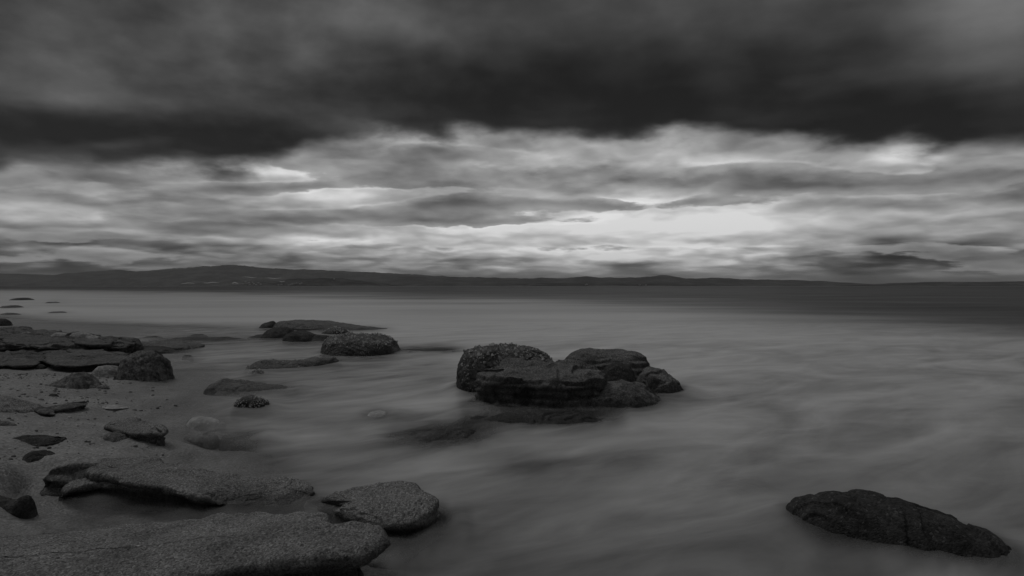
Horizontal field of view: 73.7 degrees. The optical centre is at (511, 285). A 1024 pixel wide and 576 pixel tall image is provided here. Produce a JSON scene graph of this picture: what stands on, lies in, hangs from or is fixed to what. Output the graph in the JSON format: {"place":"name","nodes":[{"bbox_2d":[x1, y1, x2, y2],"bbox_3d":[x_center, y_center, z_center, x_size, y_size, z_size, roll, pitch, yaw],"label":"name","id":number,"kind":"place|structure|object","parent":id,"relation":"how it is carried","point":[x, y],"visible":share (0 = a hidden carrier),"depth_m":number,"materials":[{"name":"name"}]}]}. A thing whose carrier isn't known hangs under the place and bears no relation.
{"place":"outdoors","nodes":[
{"label":"outdoors","id":0,"kind":"place"},
{"bbox_2d":[0,373,167,460],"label":"gravel","id":1,"kind":"structure","parent":0,"point":[54,390],"depth_m":7.23,"materials":[{"name":"grey gravel"}]},
{"bbox_2d":[0,265,447,285],"bbox_3d":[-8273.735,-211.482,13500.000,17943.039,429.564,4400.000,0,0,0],"label":"hills","id":2,"kind":"structure","parent":0,"point":[223,275],"depth_m":12198.39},
{"bbox_2d":[226,278,395,285],"bbox_3d":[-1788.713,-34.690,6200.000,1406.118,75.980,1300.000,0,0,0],"label":"hills","id":3,"kind":"structure","parent":0,"point":[326,282],"depth_m":5784.28,"materials":[{"name":"grey"}]},
{"bbox_2d":[0,318,1018,575],"bbox_3d":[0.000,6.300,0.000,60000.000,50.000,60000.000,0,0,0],"label":"beach","id":4,"kind":"structure","parent":0,"point":[186,386],"depth_m":6.04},
{"bbox_2d":[0,318,12,325],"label":"rock","id":5,"kind":"object","parent":4,"relation":"on","point":[5,322],"visible":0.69,"depth_m":22.33,"materials":[{"name":"black stone"}]},
{"bbox_2d":[0,421,16,425],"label":"rock","id":6,"kind":"object","parent":4,"relation":"on","point":[5,423],"visible":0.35,"depth_m":5.59,"materials":[{"name":"grey stone"}]},
{"bbox_2d":[0,313,24,318],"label":"rock","id":7,"kind":"object","parent":4,"relation":"on","point":[7,315],"visible":0.66,"depth_m":30.50,"materials":[{"name":"grey stone"}]},
{"bbox_2d":[0,495,37,518],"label":"rock","id":8,"kind":"object","parent":4,"relation":"on","point":[23,507],"visible":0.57,"depth_m":3.84,"materials":[{"name":"grey stone"}]},
{"bbox_2d":[0,396,38,412],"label":"rock","id":9,"kind":"object","parent":4,"relation":"on","point":[9,404],"visible":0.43,"depth_m":6.29,"materials":[{"name":"stone"}]},
{"bbox_2d":[22,450,54,462],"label":"rock","id":10,"kind":"object","parent":4,"relation":"on","point":[33,456],"visible":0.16,"depth_m":4.72,"materials":[{"name":"grey stone"}]},
{"bbox_2d":[12,435,66,446],"bbox_3d":[-3.538,1.209,5.117,0.231,0.186,0.385,0,0,37],"label":"rock slab","id":11,"kind":"object","parent":4,"relation":"on","point":[40,440],"visible":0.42,"depth_m":5.09,"materials":[{"name":"grey stone"}]},
{"bbox_2d":[34,364,46,368],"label":"stone","id":12,"kind":"object","parent":4,"relation":"on","point":[40,366],"visible":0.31,"depth_m":9.99,"materials":[{"name":"black stone"}]},
{"bbox_2d":[34,404,54,415],"bbox_3d":[-4.398,1.207,6.415,0.160,0.155,0.439,0,0,-38],"label":"rock slab","id":13,"kind":"object","parent":4,"relation":"on","point":[43,410],"visible":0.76,"depth_m":6.32,"materials":[{"name":"grey stone"}]},
{"bbox_2d":[48,401,87,412],"bbox_3d":[-4.318,1.214,6.623,0.188,0.147,0.406,0,0,18],"label":"rock slab","id":14,"kind":"object","parent":4,"relation":"on","point":[72,406],"visible":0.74,"depth_m":6.60,"materials":[{"name":"grey stone"}]},
{"bbox_2d":[40,462,97,495],"bbox_3d":[-2.776,1.363,4.304,0.383,0.474,0.126,0,0,-7],"label":"rock slab","id":15,"kind":"object","parent":4,"relation":"on","point":[56,479],"visible":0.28,"depth_m":4.30,"materials":[{"name":"grey stone"}]},
{"bbox_2d":[49,372,102,388],"bbox_3d":[-5.372,1.257,8.358,0.677,0.406,0.624,0,0,0],"label":"rock","id":16,"kind":"object","parent":4,"relation":"on","point":[81,380],"visible":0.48,"depth_m":8.23,"materials":[{"name":"grey stone"}]},
{"bbox_2d":[96,385,109,388],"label":"stone","id":17,"kind":"object","parent":4,"relation":"on","point":[102,387],"visible":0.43,"depth_m":8.30,"materials":[{"name":"grey stone"}]},
{"bbox_2d":[91,365,117,377],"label":"stone","id":18,"kind":"object","parent":4,"relation":"on","point":[109,371],"visible":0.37,"depth_m":9.21,"materials":[{"name":"grey stone"}]},
{"bbox_2d":[102,405,128,409],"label":"stone","id":19,"kind":"object","parent":4,"relation":"on","point":[114,407],"visible":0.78,"depth_m":6.90,"materials":[{"name":"grey stone"}]},
{"bbox_2d":[103,431,128,441],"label":"rock","id":20,"kind":"object","parent":4,"relation":"on","point":[116,436],"visible":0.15,"depth_m":5.37,"materials":[{"name":"grey stone"}]},
{"bbox_2d":[58,469,182,510],"bbox_3d":[-2.267,1.295,4.330,1.076,0.211,0.560,0,0,7],"label":"rock slab","id":21,"kind":"object","parent":4,"relation":"on","point":[106,495],"visible":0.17,"depth_m":4.16,"materials":[{"name":"stone"}]},
{"bbox_2d":[122,337,143,349],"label":"rock","id":22,"kind":"object","parent":4,"relation":"on","point":[140,345],"visible":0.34,"depth_m":13.25,"materials":[{"name":"grey stone"}]},
{"bbox_2d":[104,417,168,445],"bbox_3d":[-3.030,1.225,5.528,0.897,0.272,0.255,0,0,39],"label":"rock slab","id":23,"kind":"object","parent":4,"relation":"on","point":[137,428],"visible":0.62,"depth_m":5.38,"materials":[{"name":"stone"}]},
{"bbox_2d":[113,350,174,381],"bbox_3d":[-4.983,1.198,9.283,0.699,0.645,0.764,0,0,0],"label":"boulder","id":24,"kind":"object","parent":4,"relation":"on","point":[151,365],"visible":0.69,"depth_m":9.06,"materials":[{"name":"grey stone"}]},
{"bbox_2d":[138,336,161,340],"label":"rock","id":25,"kind":"object","parent":4,"relation":"on","point":[148,338],"visible":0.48,"depth_m":17.02,"materials":[{"name":"grey stone"}]},
{"bbox_2d":[131,345,175,353],"bbox_3d":[-7.217,1.315,13.254,1.235,0.285,0.824,0,0,-16],"label":"rock ledge","id":26,"kind":"object","parent":4,"relation":"on","point":[162,349],"visible":0.36,"depth_m":13.39,"materials":[{"name":"grey stone"}]},
{"bbox_2d":[141,338,204,352],"bbox_3d":[-7.266,1.305,14.249,1.605,0.314,1.184,0,0,33],"label":"rock ledge","id":27,"kind":"object","parent":4,"relation":"on","point":[179,345],"visible":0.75,"depth_m":14.27,"materials":[{"name":"grey stone"}]},
{"bbox_2d":[182,355,193,360],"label":"rock","id":28,"kind":"object","parent":4,"relation":"on","point":[188,357],"visible":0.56,"depth_m":12.49,"materials":[{"name":"grey stone"}]},
{"bbox_2d":[0,511,390,575],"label":"rock slab","id":29,"kind":"object","parent":4,"relation":"on","point":[297,543],"visible":1,"depth_m":2.91,"materials":[{"name":"stone"}]},
{"bbox_2d":[187,334,207,336],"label":"rock","id":30,"kind":"object","parent":4,"relation":"on","point":[201,335],"visible":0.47,"depth_m":17.81,"materials":[{"name":"grey stone"}]},
{"bbox_2d":[151,336,247,345],"bbox_3d":[-7.604,1.386,16.513,2.315,0.290,2.035,0,0,0],"label":"reef","id":31,"kind":"object","parent":4,"relation":"on","point":[215,341],"visible":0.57,"depth_m":16.22},
{"bbox_2d":[85,456,314,518],"bbox_3d":[-2.055,1.267,4.248,1.695,0.268,0.588,0,0,21],"label":"rock slab","id":32,"kind":"object","parent":4,"relation":"on","point":[203,493],"visible":0.9,"depth_m":4.08,"materials":[{"name":"stone"}]},
{"bbox_2d":[183,431,219,449],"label":"stone","id":33,"kind":"object","parent":4,"relation":"on","point":[210,440],"visible":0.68,"depth_m":5.86,"materials":[{"name":"grey stone"}]},
{"bbox_2d":[186,416,226,431],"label":"stone","id":34,"kind":"object","parent":4,"relation":"on","point":[201,423],"visible":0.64,"depth_m":6.38,"materials":[{"name":"grey stone"}]},
{"bbox_2d":[203,388,216,395],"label":"stone","id":35,"kind":"object","parent":4,"relation":"on","point":[210,391],"visible":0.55,"depth_m":8.32,"materials":[{"name":"grey stone"}]},
{"bbox_2d":[218,435,260,451],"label":"stone","id":36,"kind":"object","parent":4,"relation":"on","point":[248,443],"visible":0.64,"depth_m":5.82,"materials":[{"name":"grey stone"}]},
{"bbox_2d":[231,395,270,415],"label":"stone","id":37,"kind":"object","parent":4,"relation":"on","point":[250,402],"visible":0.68,"depth_m":7.08,"materials":[{"name":"grey stone"}]},
{"bbox_2d":[206,378,297,396],"bbox_3d":[-3.305,1.351,8.587,1.239,0.364,1.052,0,0,0],"label":"rock","id":38,"kind":"object","parent":4,"relation":"on","point":[232,388],"visible":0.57,"depth_m":8.45,"materials":[{"name":"grey stone"}]},
{"bbox_2d":[246,368,265,382],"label":"stone","id":39,"kind":"object","parent":4,"relation":"on","point":[257,371],"visible":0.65,"depth_m":9.85,"materials":[{"name":"grey stone"}]},
{"bbox_2d":[258,321,275,330],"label":"rock","id":40,"kind":"object","parent":4,"relation":"on","point":[266,326],"visible":0.48,"depth_m":20.63,"materials":[{"name":"grey stone"}]},
{"bbox_2d":[247,327,293,342],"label":"rock","id":41,"kind":"object","parent":4,"relation":"on","point":[276,334],"visible":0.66,"depth_m":16.81,"materials":[{"name":"grey stone"}]},
{"bbox_2d":[245,356,339,370],"bbox_3d":[-3.518,1.348,11.059,1.761,0.361,0.881,0,0,-37],"label":"rock","id":42,"kind":"object","parent":4,"relation":"on","point":[311,362],"visible":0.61,"depth_m":10.88,"materials":[{"name":"grey stone"}]},
{"bbox_2d":[282,330,317,345],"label":"rock","id":43,"kind":"object","parent":4,"relation":"on","point":[298,337],"visible":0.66,"depth_m":15.69,"materials":[{"name":"grey stone"}]},
{"bbox_2d":[308,335,328,344],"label":"rock","id":44,"kind":"object","parent":4,"relation":"on","point":[318,339],"visible":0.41,"depth_m":15.71,"materials":[{"name":"grey stone"}]},
{"bbox_2d":[271,320,387,332],"bbox_3d":[-5.454,1.267,20.451,3.594,0.506,1.871,0,0,0],"label":"rock","id":45,"kind":"object","parent":4,"relation":"on","point":[318,326],"visible":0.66,"depth_m":19.93,"materials":[{"name":"grey stone"}]},
{"bbox_2d":[321,326,349,333],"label":"rock","id":46,"kind":"object","parent":4,"relation":"on","point":[336,330],"visible":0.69,"depth_m":18.26,"materials":[{"name":"grey stone"}]},
{"bbox_2d":[319,331,401,361],"bbox_3d":[-2.926,1.217,13.201,1.584,0.628,1.811,0,0,0],"label":"rock","id":47,"kind":"object","parent":4,"relation":"on","point":[351,345],"visible":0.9,"depth_m":12.63,"materials":[{"name":"grey stone"}]},
{"bbox_2d":[368,410,394,437],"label":"stone","id":48,"kind":"object","parent":4,"relation":"on","point":[377,414],"visible":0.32,"depth_m":6.71,"materials":[{"name":"grey stone"}]},
{"bbox_2d":[317,481,446,569],"bbox_3d":[-0.740,1.310,3.807,0.757,0.399,1.098,0,0,-43],"label":"rock slab","id":49,"kind":"object","parent":4,"relation":"on","point":[407,517],"visible":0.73,"depth_m":3.61,"materials":[{"name":"stone"}]},
{"bbox_2d":[400,348,459,352],"bbox_3d":[-1.785,1.396,13.808,1.750,0.261,1.723,0,0,0],"label":"reef","id":50,"kind":"object","parent":4,"relation":"on","point":[443,350],"visible":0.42,"depth_m":13.65},
{"bbox_2d":[392,428,494,449],"bbox_3d":[-0.593,1.431,6.008,1.104,0.380,1.603,0,0,0],"label":"reef","id":51,"kind":"object","parent":4,"relation":"on","point":[434,438],"visible":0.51,"depth_m":5.80},
{"bbox_2d":[438,342,683,435],"bbox_3d":[0.597,1.229,7.615,3.222,1.010,3.369,0,0,0],"label":"sea rock","id":52,"kind":"object","parent":4,"relation":"on","point":[501,385],"visible":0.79,"depth_m":7.29,"materials":[{"name":"grey stone"}]},
{"bbox_2d":[0,286,1023,575],"bbox_3d":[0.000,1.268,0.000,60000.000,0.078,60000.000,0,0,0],"label":"water","id":53,"kind":"structure","parent":0,"point":[754,428],"depth_m":6.70,"materials":[{"name":"grey liquid"}]},
{"bbox_2d":[0,305,22,307],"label":"rock","id":54,"kind":"object","parent":53,"relation":"in","point":[13,306],"visible":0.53,"depth_m":40.52,"materials":[{"name":"grey stone"}]},
{"bbox_2d":[0,357,39,368],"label":"rock ledge","id":55,"kind":"object","parent":53,"relation":"on","point":[25,363],"visible":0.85,"depth_m":9.92,"materials":[{"name":"stone"}]},
{"bbox_2d":[10,298,33,299],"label":"rock","id":56,"kind":"object","parent":53,"relation":"in","point":[22,299],"visible":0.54,"depth_m":62.02,"materials":[{"name":"grey stone"}]},
{"bbox_2d":[0,349,129,366],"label":"rock ledge","id":57,"kind":"object","parent":53,"relation":"in","point":[29,354],"visible":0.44,"depth_m":10.73,"materials":[{"name":"stone"}]},
{"bbox_2d":[0,326,138,357],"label":"rock ledge","id":58,"kind":"object","parent":53,"relation":"in","point":[121,344],"visible":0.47,"depth_m":12.16,"materials":[{"name":"stone"}]},
{"bbox_2d":[0,334,64,344],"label":"rock ledge","id":59,"kind":"object","parent":58,"relation":"on","point":[20,340],"visible":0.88,"depth_m":12.18,"materials":[{"name":"stone"}]},
{"bbox_2d":[51,332,66,336],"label":"stone","id":60,"kind":"object","parent":58,"relation":"on","point":[58,334],"visible":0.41,"depth_m":13.68,"materials":[{"name":"grey stone"}]},
{"bbox_2d":[70,331,91,337],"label":"stone","id":61,"kind":"object","parent":58,"relation":"on","point":[81,334],"visible":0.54,"depth_m":13.33,"materials":[{"name":"grey stone"}]},
{"bbox_2d":[71,338,114,351],"bbox_3d":[-7.336,1.042,11.933,1.324,0.220,0.597,0,0,42],"label":"rock ledge","id":62,"kind":"object","parent":58,"relation":"on","point":[96,344],"visible":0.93,"depth_m":11.73,"materials":[{"name":"stone"}]},
{"bbox_2d":[85,335,101,338],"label":"stone","id":63,"kind":"object","parent":58,"relation":"on","point":[94,336],"visible":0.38,"depth_m":12.66,"materials":[{"name":"grey stone"}]},
{"bbox_2d":[43,352,126,371],"bbox_3d":[-6.444,1.190,10.334,1.749,0.274,1.008,0,0,44],"label":"rock ledge","id":64,"kind":"object","parent":53,"relation":"on","point":[55,361],"visible":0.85,"depth_m":10.00,"materials":[{"name":"stone"}]},
{"bbox_2d":[66,349,119,354],"bbox_3d":[-6.666,1.115,10.872,1.315,0.175,0.201,0,0,22],"label":"rock ledge","id":65,"kind":"object","parent":64,"relation":"on","point":[88,351],"visible":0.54,"depth_m":10.84,"materials":[{"name":"stone"}]},
{"bbox_2d":[786,489,1017,566],"bbox_3d":[1.949,1.338,3.454,1.224,0.536,0.716,0,0,25],"label":"rock","id":66,"kind":"object","parent":53,"relation":"in","point":[865,518],"visible":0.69,"depth_m":3.37,"materials":[{"name":"grey stone"}]},
{"bbox_2d":[0,0,1023,283],"label":"sky","id":67,"kind":"structure","parent":0,"point":[850,141],"materials":[{"name":"grey"}]},
{"bbox_2d":[501,283,739,285],"bbox_3d":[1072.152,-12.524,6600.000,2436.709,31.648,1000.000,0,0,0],"label":"hills","id":68,"kind":"structure","parent":0,"point":[571,284],"depth_m":6313.50,"materials":[{"name":"grey"}]},
{"bbox_2d":[380,275,864,285],"bbox_3d":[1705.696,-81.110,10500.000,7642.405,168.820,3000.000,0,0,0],"label":"hills","id":69,"kind":"structure","parent":0,"point":[471,281],"depth_m":9603.00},
{"bbox_2d":[844,281,1023,285],"bbox_3d":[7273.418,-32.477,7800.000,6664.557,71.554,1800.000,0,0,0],"label":"hills","id":70,"kind":"structure","parent":0,"point":[1012,283],"depth_m":7331.15,"materials":[{"name":"grey"}]}
]}

